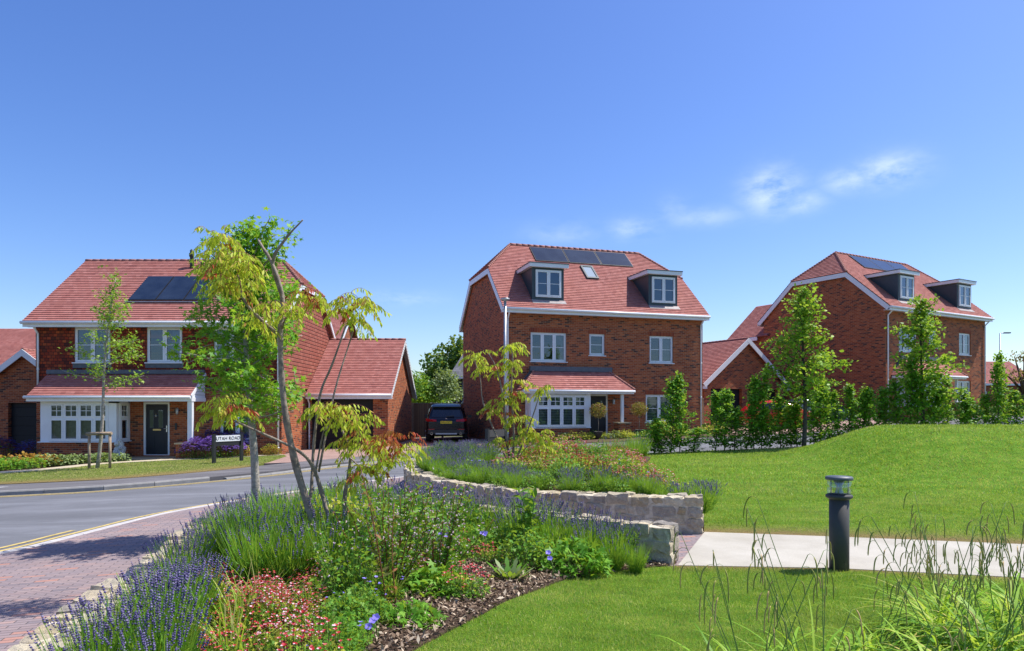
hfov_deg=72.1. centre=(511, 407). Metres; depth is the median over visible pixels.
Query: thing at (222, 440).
street sign
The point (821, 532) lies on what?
lawn
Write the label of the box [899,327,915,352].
window
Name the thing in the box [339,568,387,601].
green ground cover
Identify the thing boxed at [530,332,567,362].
window
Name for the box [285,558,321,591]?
flowering ground cover
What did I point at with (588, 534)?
lavender
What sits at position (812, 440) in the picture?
hedge plant
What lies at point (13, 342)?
roof
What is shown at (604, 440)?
front garden bed
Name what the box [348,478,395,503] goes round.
lavender
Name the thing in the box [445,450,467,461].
lavender
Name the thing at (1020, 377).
broad tree
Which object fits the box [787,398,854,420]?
parked car
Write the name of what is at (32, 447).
ceanothus
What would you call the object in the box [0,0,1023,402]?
sky
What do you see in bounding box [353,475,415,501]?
lavender
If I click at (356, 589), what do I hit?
green ground cover
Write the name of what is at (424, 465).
lavender
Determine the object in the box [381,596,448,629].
lobed leaf plant
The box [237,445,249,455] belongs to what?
golden bush
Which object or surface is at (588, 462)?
flowering ground cover
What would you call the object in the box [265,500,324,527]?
lavender
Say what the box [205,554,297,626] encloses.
grass tuft
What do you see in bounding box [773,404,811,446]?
hedge plant
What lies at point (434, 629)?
bark chippings
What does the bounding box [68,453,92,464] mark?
bedding plant
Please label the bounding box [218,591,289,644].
flowering ground cover
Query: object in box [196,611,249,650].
flowering ground cover
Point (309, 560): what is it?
green ground cover
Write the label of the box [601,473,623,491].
lavender
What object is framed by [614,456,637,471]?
green ground cover
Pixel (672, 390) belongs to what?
hedge plant
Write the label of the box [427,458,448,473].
lavender
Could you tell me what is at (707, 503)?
lavender
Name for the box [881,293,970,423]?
street tree
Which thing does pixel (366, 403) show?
garage door
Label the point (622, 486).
green ground cover
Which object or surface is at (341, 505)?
lavender
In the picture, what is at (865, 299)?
brick house
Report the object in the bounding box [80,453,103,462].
bedding plant
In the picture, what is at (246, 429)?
window
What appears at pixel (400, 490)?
lavender
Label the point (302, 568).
lavender
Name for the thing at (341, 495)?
lavender
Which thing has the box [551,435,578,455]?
flowering ground cover
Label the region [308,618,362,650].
green ground cover
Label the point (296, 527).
lavender
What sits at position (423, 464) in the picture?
lavender
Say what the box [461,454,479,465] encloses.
lavender
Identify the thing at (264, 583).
flowering ground cover
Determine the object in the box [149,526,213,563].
lavender
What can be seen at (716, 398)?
hedge plant
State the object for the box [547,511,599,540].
lavender
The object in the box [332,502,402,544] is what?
lavender
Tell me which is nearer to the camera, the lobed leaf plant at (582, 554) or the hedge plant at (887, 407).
the lobed leaf plant at (582, 554)
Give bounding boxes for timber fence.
[412,403,462,437]
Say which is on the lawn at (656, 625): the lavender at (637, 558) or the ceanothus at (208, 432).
the lavender at (637, 558)
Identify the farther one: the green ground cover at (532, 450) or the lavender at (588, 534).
the green ground cover at (532, 450)
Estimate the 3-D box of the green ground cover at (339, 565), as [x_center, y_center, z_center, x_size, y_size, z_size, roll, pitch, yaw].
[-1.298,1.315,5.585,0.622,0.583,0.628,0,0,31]
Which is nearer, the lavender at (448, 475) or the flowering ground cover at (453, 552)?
the flowering ground cover at (453, 552)
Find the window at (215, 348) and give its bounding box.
[212,327,248,362]
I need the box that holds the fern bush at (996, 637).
[910,608,1023,650]
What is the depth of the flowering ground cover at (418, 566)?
6.30 m
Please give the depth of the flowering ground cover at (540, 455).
13.83 m
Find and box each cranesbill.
[364,613,379,643]
[480,531,487,560]
[546,550,553,577]
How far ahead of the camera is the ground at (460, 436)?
44.31 m
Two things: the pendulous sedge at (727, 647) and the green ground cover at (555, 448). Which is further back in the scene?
the green ground cover at (555, 448)
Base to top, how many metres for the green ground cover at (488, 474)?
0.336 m
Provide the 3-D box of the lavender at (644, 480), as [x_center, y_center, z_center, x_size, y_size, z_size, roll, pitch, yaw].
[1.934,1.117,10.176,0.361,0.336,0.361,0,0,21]
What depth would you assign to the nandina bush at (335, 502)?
7.50 m
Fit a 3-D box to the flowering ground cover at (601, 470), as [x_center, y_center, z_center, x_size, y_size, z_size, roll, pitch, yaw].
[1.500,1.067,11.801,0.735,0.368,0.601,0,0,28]
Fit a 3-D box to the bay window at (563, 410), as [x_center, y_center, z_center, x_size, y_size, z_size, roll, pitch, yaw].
[2.126,0.130,30.394,2.300,1.380,0.132,0,0,-17]
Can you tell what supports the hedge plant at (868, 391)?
on the lawn at (821, 532)
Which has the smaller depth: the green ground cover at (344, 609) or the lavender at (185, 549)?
the green ground cover at (344, 609)
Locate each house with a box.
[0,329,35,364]
[19,249,335,460]
[330,312,358,337]
[450,354,462,402]
[459,243,710,440]
[728,251,994,420]
[986,362,1022,412]
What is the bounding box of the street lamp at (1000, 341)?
[999,332,1010,407]
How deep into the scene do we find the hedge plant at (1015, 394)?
23.99 m
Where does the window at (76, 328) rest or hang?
in the brick house at (155, 415)
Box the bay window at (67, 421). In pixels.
[49,403,108,440]
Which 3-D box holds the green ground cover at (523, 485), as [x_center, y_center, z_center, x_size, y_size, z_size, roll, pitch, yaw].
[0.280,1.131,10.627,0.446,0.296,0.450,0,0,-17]
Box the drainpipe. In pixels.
[501,298,509,422]
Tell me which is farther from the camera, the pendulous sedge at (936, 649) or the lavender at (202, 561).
the lavender at (202, 561)
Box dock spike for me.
[353,464,400,605]
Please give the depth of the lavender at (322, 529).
6.33 m
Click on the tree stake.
(89, 434)
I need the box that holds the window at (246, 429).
[220,403,248,441]
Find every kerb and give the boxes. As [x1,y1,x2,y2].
[0,419,1023,495]
[0,476,403,553]
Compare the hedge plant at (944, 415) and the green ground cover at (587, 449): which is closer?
the green ground cover at (587, 449)
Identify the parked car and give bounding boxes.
[424,402,471,441]
[739,400,819,427]
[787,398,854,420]
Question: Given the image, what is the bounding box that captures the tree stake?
[85,432,112,468]
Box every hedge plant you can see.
[633,416,673,453]
[641,430,677,452]
[658,376,690,453]
[662,370,698,452]
[679,426,712,452]
[701,389,734,450]
[710,387,740,449]
[720,406,751,449]
[737,396,765,448]
[740,373,771,448]
[754,408,791,447]
[755,368,777,448]
[768,392,797,447]
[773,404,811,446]
[780,402,819,446]
[807,380,834,441]
[807,395,828,443]
[813,378,838,440]
[822,390,849,435]
[833,382,869,435]
[844,383,882,430]
[845,389,880,428]
[869,387,894,424]
[870,386,896,424]
[886,378,913,424]
[893,357,926,424]
[904,373,933,424]
[909,378,948,424]
[926,386,953,423]
[939,378,965,424]
[950,387,981,424]
[953,395,991,424]
[970,392,1007,424]
[983,359,1013,424]
[989,350,1016,423]
[997,387,1023,424]
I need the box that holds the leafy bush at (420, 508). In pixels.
[386,496,468,543]
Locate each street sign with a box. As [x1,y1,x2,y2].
[212,433,243,462]
[485,428,506,456]
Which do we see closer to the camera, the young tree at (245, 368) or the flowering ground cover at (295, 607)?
the flowering ground cover at (295, 607)
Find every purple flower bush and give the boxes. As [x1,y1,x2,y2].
[179,436,211,458]
[196,435,229,458]
[219,442,247,457]
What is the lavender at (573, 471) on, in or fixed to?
on the raised bed at (647, 458)
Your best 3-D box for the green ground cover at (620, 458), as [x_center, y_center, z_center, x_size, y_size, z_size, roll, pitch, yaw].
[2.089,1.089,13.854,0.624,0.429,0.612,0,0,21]
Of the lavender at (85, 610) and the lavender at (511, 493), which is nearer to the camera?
the lavender at (85, 610)
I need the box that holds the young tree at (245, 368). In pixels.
[158,206,315,500]
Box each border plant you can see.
[541,431,554,440]
[556,432,570,440]
[565,430,580,439]
[574,431,589,439]
[583,432,595,439]
[605,430,623,438]
[615,429,630,438]
[698,423,714,433]
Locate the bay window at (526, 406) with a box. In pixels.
[525,395,529,426]
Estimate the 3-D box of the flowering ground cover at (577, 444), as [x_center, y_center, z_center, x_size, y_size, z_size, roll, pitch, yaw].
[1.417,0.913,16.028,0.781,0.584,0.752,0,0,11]
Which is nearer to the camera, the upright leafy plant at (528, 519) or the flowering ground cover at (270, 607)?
the flowering ground cover at (270, 607)
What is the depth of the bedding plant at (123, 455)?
24.71 m
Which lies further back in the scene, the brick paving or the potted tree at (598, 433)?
the potted tree at (598, 433)
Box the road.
[0,422,1021,549]
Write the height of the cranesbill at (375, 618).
0.245 m
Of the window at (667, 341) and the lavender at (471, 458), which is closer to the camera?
the lavender at (471, 458)
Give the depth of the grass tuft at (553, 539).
7.37 m
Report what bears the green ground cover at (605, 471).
on the raised bed at (647, 458)
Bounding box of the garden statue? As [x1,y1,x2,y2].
[113,439,125,457]
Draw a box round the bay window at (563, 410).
[536,395,585,426]
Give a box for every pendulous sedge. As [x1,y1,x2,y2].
[650,531,834,650]
[720,496,908,650]
[800,544,947,650]
[829,516,1023,650]
[843,491,1023,650]
[853,615,970,650]
[857,519,1023,650]
[904,502,1023,642]
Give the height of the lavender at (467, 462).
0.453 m
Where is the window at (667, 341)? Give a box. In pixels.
[649,336,674,363]
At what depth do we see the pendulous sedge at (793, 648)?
4.08 m
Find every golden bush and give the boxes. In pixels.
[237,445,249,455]
[259,444,277,454]
[264,444,281,454]
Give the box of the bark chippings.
[192,545,676,650]
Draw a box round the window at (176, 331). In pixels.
[144,327,182,362]
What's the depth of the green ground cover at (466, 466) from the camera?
11.75 m
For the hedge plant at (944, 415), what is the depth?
23.25 m
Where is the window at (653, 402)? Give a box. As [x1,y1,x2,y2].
[645,395,671,422]
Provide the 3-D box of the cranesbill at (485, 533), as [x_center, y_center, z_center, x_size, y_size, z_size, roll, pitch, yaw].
[-0.284,1.433,7.163,0.068,0.380,0.093,0,0,-30]
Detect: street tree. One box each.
[759,282,858,446]
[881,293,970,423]
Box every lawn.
[417,566,1023,650]
[645,425,1023,543]
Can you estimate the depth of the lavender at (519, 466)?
11.61 m
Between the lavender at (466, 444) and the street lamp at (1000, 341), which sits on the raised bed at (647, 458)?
the lavender at (466, 444)
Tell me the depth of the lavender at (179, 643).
3.77 m
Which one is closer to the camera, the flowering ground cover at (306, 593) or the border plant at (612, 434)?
the flowering ground cover at (306, 593)
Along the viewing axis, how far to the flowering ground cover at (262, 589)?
5.64 m
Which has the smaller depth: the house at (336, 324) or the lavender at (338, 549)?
the lavender at (338, 549)
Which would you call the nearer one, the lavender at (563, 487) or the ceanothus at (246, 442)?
the lavender at (563, 487)
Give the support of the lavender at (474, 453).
on the raised bed at (647, 458)
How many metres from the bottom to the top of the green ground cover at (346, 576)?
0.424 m
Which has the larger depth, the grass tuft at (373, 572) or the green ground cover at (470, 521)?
the green ground cover at (470, 521)
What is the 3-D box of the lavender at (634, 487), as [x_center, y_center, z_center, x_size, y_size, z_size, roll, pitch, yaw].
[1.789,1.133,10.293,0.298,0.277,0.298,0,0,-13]
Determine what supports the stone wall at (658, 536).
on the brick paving
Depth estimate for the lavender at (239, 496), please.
8.51 m
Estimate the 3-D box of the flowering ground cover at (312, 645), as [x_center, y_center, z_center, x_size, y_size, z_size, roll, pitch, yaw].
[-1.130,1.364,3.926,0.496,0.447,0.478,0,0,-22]
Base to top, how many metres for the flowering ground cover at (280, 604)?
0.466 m
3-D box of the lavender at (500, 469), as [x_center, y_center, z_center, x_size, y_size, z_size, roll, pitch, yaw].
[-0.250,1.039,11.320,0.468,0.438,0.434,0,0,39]
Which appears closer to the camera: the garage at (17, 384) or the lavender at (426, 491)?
the lavender at (426, 491)
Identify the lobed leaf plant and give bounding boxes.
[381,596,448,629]
[400,559,477,600]
[534,536,614,578]
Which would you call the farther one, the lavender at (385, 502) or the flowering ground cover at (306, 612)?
the lavender at (385, 502)
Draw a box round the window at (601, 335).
[588,334,603,355]
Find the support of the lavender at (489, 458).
on the raised bed at (647, 458)
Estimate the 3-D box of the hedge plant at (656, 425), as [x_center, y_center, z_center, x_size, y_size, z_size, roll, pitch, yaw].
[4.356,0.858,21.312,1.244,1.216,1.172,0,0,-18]
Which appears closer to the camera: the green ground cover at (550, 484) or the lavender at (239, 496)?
the lavender at (239, 496)
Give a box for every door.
[11,403,35,455]
[144,402,169,454]
[312,399,372,448]
[590,394,607,435]
[711,389,738,428]
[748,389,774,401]
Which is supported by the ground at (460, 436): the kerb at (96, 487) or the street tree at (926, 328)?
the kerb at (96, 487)
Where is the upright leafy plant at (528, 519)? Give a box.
[511,486,540,556]
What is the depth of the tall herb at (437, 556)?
6.45 m
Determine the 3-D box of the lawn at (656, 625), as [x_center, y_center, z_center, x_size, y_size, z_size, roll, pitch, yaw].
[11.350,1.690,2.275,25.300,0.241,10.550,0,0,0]
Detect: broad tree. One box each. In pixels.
[418,334,462,402]
[994,350,1023,411]
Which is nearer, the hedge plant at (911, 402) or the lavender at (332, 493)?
the lavender at (332, 493)
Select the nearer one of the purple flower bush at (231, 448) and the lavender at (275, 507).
the lavender at (275, 507)
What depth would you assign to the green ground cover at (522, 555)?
7.03 m
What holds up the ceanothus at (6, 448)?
on the front garden bed at (40, 467)
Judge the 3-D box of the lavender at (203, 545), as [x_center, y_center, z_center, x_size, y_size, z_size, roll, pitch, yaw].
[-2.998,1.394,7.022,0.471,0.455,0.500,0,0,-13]
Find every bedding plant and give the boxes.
[0,456,25,469]
[0,461,9,470]
[5,451,40,466]
[14,455,47,468]
[24,452,46,466]
[36,453,58,464]
[38,454,62,464]
[39,457,62,465]
[46,454,77,466]
[55,454,82,464]
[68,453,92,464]
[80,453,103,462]
[85,452,115,462]
[93,453,119,462]
[111,452,131,461]
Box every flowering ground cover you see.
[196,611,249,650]
[197,623,266,650]
[201,571,243,613]
[205,562,230,582]
[209,582,263,625]
[212,565,262,587]
[212,568,237,596]
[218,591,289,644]
[221,574,290,607]
[223,573,296,599]
[229,576,299,597]
[241,588,294,627]
[242,575,321,638]
[244,611,308,650]
[248,581,296,626]
[250,569,287,592]
[250,582,288,603]
[250,605,321,650]
[270,591,313,618]
[271,569,306,595]
[276,575,329,613]
[276,610,351,650]
[281,601,322,632]
[284,583,327,608]
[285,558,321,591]
[289,598,325,631]
[296,567,328,593]
[386,552,429,578]
[422,535,457,562]
[436,560,494,600]
[443,538,474,557]
[464,541,509,563]
[484,450,531,471]
[504,455,532,469]
[510,445,533,455]
[521,448,552,467]
[527,456,546,472]
[540,455,572,474]
[541,444,585,468]
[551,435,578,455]
[561,435,589,453]
[565,449,603,480]
[571,449,591,466]
[585,461,621,480]
[598,465,645,481]
[599,448,649,479]
[607,441,631,455]
[618,451,651,468]
[625,448,643,463]
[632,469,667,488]
[637,463,665,482]
[650,468,688,491]
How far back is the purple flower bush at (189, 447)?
24.92 m
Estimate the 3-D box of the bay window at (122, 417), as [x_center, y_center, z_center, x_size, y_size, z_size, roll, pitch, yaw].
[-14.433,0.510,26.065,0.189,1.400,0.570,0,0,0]
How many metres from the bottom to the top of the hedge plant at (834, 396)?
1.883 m
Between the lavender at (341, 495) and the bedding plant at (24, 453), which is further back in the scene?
the bedding plant at (24, 453)
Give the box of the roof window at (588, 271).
[580,265,598,279]
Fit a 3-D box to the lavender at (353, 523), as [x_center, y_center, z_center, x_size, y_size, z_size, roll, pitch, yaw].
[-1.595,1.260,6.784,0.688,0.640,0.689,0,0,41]
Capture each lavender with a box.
[18,597,161,650]
[42,587,169,650]
[50,587,157,650]
[79,569,211,650]
[92,580,179,628]
[95,595,214,650]
[114,556,205,600]
[115,559,230,650]
[121,567,195,613]
[126,562,218,628]
[141,530,216,582]
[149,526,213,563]
[151,552,243,621]
[159,552,222,595]
[179,511,233,548]
[187,525,216,569]
[189,507,234,551]
[191,505,284,570]
[195,506,282,575]
[200,498,251,526]
[208,493,258,516]
[210,515,305,584]
[213,501,260,520]
[214,497,291,522]
[214,502,298,550]
[221,523,272,560]
[222,523,308,577]
[227,490,274,509]
[229,495,301,526]
[235,489,300,514]
[242,518,325,584]
[244,502,299,518]
[246,483,308,513]
[248,489,298,505]
[250,523,332,590]
[256,492,332,523]
[263,506,364,553]
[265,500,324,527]
[277,505,362,551]
[281,513,366,578]
[284,513,366,559]
[286,494,375,541]
[290,482,362,511]
[293,481,374,508]
[296,507,362,531]
[312,482,389,509]
[312,491,365,500]
[314,480,367,502]
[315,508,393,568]
[318,499,375,518]
[321,505,377,541]
[328,473,382,499]
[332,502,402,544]
[335,489,409,543]
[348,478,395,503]
[348,496,409,519]
[352,486,393,505]
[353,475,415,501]
[376,477,428,501]
[384,483,430,504]
[392,480,448,510]
[392,480,452,507]
[416,451,434,470]
[418,484,473,535]
[420,455,437,471]
[420,458,433,470]
[421,448,443,456]
[421,489,487,529]
[422,453,446,471]
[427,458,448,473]
[428,451,455,461]
[431,464,444,475]
[433,439,454,449]
[433,444,450,452]
[433,486,479,514]
[434,441,456,452]
[434,450,461,462]
[438,462,452,475]
[443,456,466,467]
[443,469,454,478]
[444,453,459,465]
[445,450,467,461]
[450,467,467,479]
[452,468,470,480]
[454,445,482,461]
[455,456,481,478]
[456,441,475,451]
[461,449,486,461]
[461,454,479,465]
[462,440,485,455]
[465,459,485,472]
[468,468,482,483]
[468,485,511,528]
[470,515,501,542]
[471,467,490,483]
[473,463,496,474]
[474,446,500,465]
[481,441,500,456]
[482,460,508,479]
[482,490,549,527]
[487,470,508,483]
[492,501,543,547]
[500,493,564,540]
[501,466,521,479]
[502,471,522,487]
[503,492,562,525]
[505,461,527,476]
[509,467,532,482]
[525,471,547,481]
[530,471,553,489]
[531,475,546,490]
[534,495,590,557]
[545,528,578,553]
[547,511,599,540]
[556,478,572,490]
[556,506,617,543]
[558,466,587,484]
[558,467,583,479]
[559,473,587,489]
[562,517,622,560]
[565,478,584,490]
[569,533,603,551]
[578,511,640,550]
[586,464,615,491]
[586,477,602,492]
[586,515,640,565]
[598,437,623,450]
[600,537,633,571]
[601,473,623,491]
[611,438,638,452]
[613,471,638,487]
[620,541,653,573]
[621,437,650,456]
[623,477,643,493]
[625,436,646,452]
[632,435,653,455]
[635,475,655,487]
[636,476,660,494]
[638,481,651,494]
[644,474,671,492]
[654,485,671,494]
[666,480,696,495]
[683,478,718,513]
[690,479,726,510]
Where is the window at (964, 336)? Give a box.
[959,333,971,355]
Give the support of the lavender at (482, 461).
on the raised bed at (647, 458)
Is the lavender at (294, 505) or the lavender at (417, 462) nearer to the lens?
the lavender at (294, 505)
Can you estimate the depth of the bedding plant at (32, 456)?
23.53 m
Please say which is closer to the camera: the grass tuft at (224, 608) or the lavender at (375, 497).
the grass tuft at (224, 608)
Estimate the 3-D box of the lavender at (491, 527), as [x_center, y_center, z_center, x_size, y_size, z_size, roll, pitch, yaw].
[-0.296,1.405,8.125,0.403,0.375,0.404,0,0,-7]
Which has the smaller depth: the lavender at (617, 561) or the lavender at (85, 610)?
the lavender at (85, 610)
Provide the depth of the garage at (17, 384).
31.30 m
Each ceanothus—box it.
[0,435,22,459]
[12,439,35,456]
[194,428,230,456]
[217,431,249,455]
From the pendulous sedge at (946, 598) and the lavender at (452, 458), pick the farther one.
the lavender at (452, 458)
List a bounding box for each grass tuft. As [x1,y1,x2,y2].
[174,569,313,650]
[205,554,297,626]
[213,553,312,621]
[213,585,278,642]
[251,558,296,587]
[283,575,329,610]
[297,607,349,644]
[347,551,393,593]
[353,531,423,571]
[373,558,418,603]
[380,528,443,574]
[538,522,572,553]
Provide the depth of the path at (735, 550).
8.15 m
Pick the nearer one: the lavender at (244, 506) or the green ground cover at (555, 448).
the lavender at (244, 506)
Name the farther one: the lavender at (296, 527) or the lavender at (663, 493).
the lavender at (663, 493)
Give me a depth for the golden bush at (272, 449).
25.67 m
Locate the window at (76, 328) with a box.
[72,327,110,362]
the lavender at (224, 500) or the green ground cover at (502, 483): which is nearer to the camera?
the lavender at (224, 500)
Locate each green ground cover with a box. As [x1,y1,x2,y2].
[288,538,333,579]
[306,636,363,650]
[308,610,374,650]
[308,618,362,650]
[309,538,385,610]
[309,596,364,629]
[310,631,358,650]
[313,590,376,632]
[315,585,346,607]
[315,620,364,649]
[318,592,354,616]
[321,618,363,646]
[322,556,362,594]
[322,592,369,635]
[337,581,390,626]
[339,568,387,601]
[351,585,374,600]
[357,587,389,620]
[372,575,406,604]
[409,568,446,591]
[428,528,471,559]
[428,564,466,577]
[435,469,453,477]
[435,553,465,567]
[448,496,492,539]
[453,462,475,480]
[453,522,496,556]
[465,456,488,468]
[480,467,497,483]
[483,474,507,485]
[483,523,523,554]
[491,475,513,486]
[495,524,554,569]
[505,528,543,562]
[514,452,534,462]
[517,476,541,487]
[522,469,545,479]
[524,442,550,459]
[531,469,556,489]
[531,535,555,556]
[538,455,557,465]
[547,454,585,482]
[549,446,566,458]
[568,439,589,455]
[571,481,595,492]
[572,449,589,458]
[581,481,603,492]
[587,440,610,457]
[587,453,617,468]
[591,463,617,479]
[602,476,629,492]
[607,485,634,492]
[610,453,633,470]
[611,447,638,466]
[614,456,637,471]
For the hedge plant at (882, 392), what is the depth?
23.09 m
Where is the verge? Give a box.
[0,455,285,484]
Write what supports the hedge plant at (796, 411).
on the lawn at (821, 532)
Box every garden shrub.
[412,372,442,402]
[412,382,454,402]
[427,363,462,401]
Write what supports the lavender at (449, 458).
on the raised bed at (647, 458)
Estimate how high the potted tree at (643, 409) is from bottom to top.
1.578 m
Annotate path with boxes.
[0,454,282,472]
[678,532,1023,577]
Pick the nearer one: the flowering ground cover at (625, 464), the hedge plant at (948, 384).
the flowering ground cover at (625, 464)
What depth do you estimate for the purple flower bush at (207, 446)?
24.78 m
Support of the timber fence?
on the ground at (460, 436)
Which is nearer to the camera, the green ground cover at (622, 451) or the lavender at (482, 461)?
the lavender at (482, 461)
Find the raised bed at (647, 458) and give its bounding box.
[467,456,703,530]
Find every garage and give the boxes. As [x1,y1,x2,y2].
[0,348,35,456]
[305,338,416,448]
[703,337,790,428]
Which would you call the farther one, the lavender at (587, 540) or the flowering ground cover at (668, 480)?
the flowering ground cover at (668, 480)
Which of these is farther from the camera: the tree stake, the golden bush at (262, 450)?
the golden bush at (262, 450)
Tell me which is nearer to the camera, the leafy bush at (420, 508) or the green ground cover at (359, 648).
the green ground cover at (359, 648)
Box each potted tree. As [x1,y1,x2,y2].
[589,402,607,438]
[630,402,648,433]
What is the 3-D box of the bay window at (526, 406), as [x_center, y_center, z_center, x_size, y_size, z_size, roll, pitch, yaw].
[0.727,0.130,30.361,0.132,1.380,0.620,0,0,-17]
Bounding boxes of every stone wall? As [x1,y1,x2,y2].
[6,501,679,650]
[403,459,703,533]
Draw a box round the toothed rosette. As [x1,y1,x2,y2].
[485,557,533,579]
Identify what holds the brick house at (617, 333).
on the ground at (460, 436)
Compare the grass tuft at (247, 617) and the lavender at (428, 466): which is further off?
the lavender at (428, 466)
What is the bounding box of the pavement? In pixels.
[0,416,1023,489]
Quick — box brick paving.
[0,477,701,650]
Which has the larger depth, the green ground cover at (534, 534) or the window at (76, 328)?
the window at (76, 328)
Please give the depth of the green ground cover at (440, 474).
12.05 m
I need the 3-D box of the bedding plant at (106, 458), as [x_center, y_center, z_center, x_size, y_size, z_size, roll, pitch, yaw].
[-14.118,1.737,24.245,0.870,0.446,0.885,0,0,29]
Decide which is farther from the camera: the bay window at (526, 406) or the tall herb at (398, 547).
the bay window at (526, 406)
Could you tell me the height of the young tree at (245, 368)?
4.208 m
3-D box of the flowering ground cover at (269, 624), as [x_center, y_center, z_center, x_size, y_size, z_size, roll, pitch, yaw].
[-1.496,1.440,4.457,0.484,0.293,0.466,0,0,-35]
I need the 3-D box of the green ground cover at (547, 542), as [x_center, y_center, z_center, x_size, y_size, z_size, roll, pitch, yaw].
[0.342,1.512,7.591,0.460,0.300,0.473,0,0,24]
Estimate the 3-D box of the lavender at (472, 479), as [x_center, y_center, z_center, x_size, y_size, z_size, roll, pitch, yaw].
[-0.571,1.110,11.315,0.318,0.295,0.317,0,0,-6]
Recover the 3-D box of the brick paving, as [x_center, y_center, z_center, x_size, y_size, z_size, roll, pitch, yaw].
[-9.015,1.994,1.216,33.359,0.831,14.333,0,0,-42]
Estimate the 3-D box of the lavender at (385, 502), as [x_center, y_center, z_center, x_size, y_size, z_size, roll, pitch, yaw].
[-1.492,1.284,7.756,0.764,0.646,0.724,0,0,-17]
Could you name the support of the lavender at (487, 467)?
on the raised bed at (647, 458)
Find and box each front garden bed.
[0,456,91,470]
[494,433,751,447]
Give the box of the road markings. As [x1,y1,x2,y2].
[0,460,407,550]
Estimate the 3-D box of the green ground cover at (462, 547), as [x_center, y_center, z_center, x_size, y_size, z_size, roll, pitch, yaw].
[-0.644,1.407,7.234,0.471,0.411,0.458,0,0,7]
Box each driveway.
[264,436,492,464]
[711,417,882,433]
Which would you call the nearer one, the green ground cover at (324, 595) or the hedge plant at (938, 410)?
the green ground cover at (324, 595)
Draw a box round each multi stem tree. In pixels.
[185,219,430,534]
[458,342,561,462]
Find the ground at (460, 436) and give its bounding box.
[415,414,999,437]
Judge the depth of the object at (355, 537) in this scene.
6.37 m
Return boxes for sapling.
[57,265,148,467]
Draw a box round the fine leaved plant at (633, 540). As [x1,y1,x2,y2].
[608,526,639,552]
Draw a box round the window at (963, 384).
[958,381,968,401]
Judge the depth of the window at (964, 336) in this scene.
40.49 m
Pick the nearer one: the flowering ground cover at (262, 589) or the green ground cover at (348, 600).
the green ground cover at (348, 600)
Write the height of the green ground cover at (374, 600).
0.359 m
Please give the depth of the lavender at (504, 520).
7.85 m
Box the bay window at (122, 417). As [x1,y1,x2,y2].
[120,403,128,440]
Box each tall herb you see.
[305,517,379,595]
[332,468,449,588]
[384,481,494,570]
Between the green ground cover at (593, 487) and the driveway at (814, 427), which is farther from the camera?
the driveway at (814, 427)
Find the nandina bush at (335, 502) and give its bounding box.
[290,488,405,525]
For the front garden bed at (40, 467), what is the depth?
23.22 m
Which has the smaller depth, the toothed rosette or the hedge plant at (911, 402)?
the toothed rosette
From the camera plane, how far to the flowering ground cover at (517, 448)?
15.55 m
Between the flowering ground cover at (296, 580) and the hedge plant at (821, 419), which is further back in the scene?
the hedge plant at (821, 419)
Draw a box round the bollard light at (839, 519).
[825,475,852,571]
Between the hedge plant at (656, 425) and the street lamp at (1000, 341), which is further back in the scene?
the street lamp at (1000, 341)
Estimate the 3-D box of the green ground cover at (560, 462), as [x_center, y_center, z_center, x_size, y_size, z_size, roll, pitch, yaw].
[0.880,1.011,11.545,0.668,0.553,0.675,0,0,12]
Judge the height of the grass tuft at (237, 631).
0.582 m
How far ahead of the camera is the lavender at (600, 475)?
10.43 m

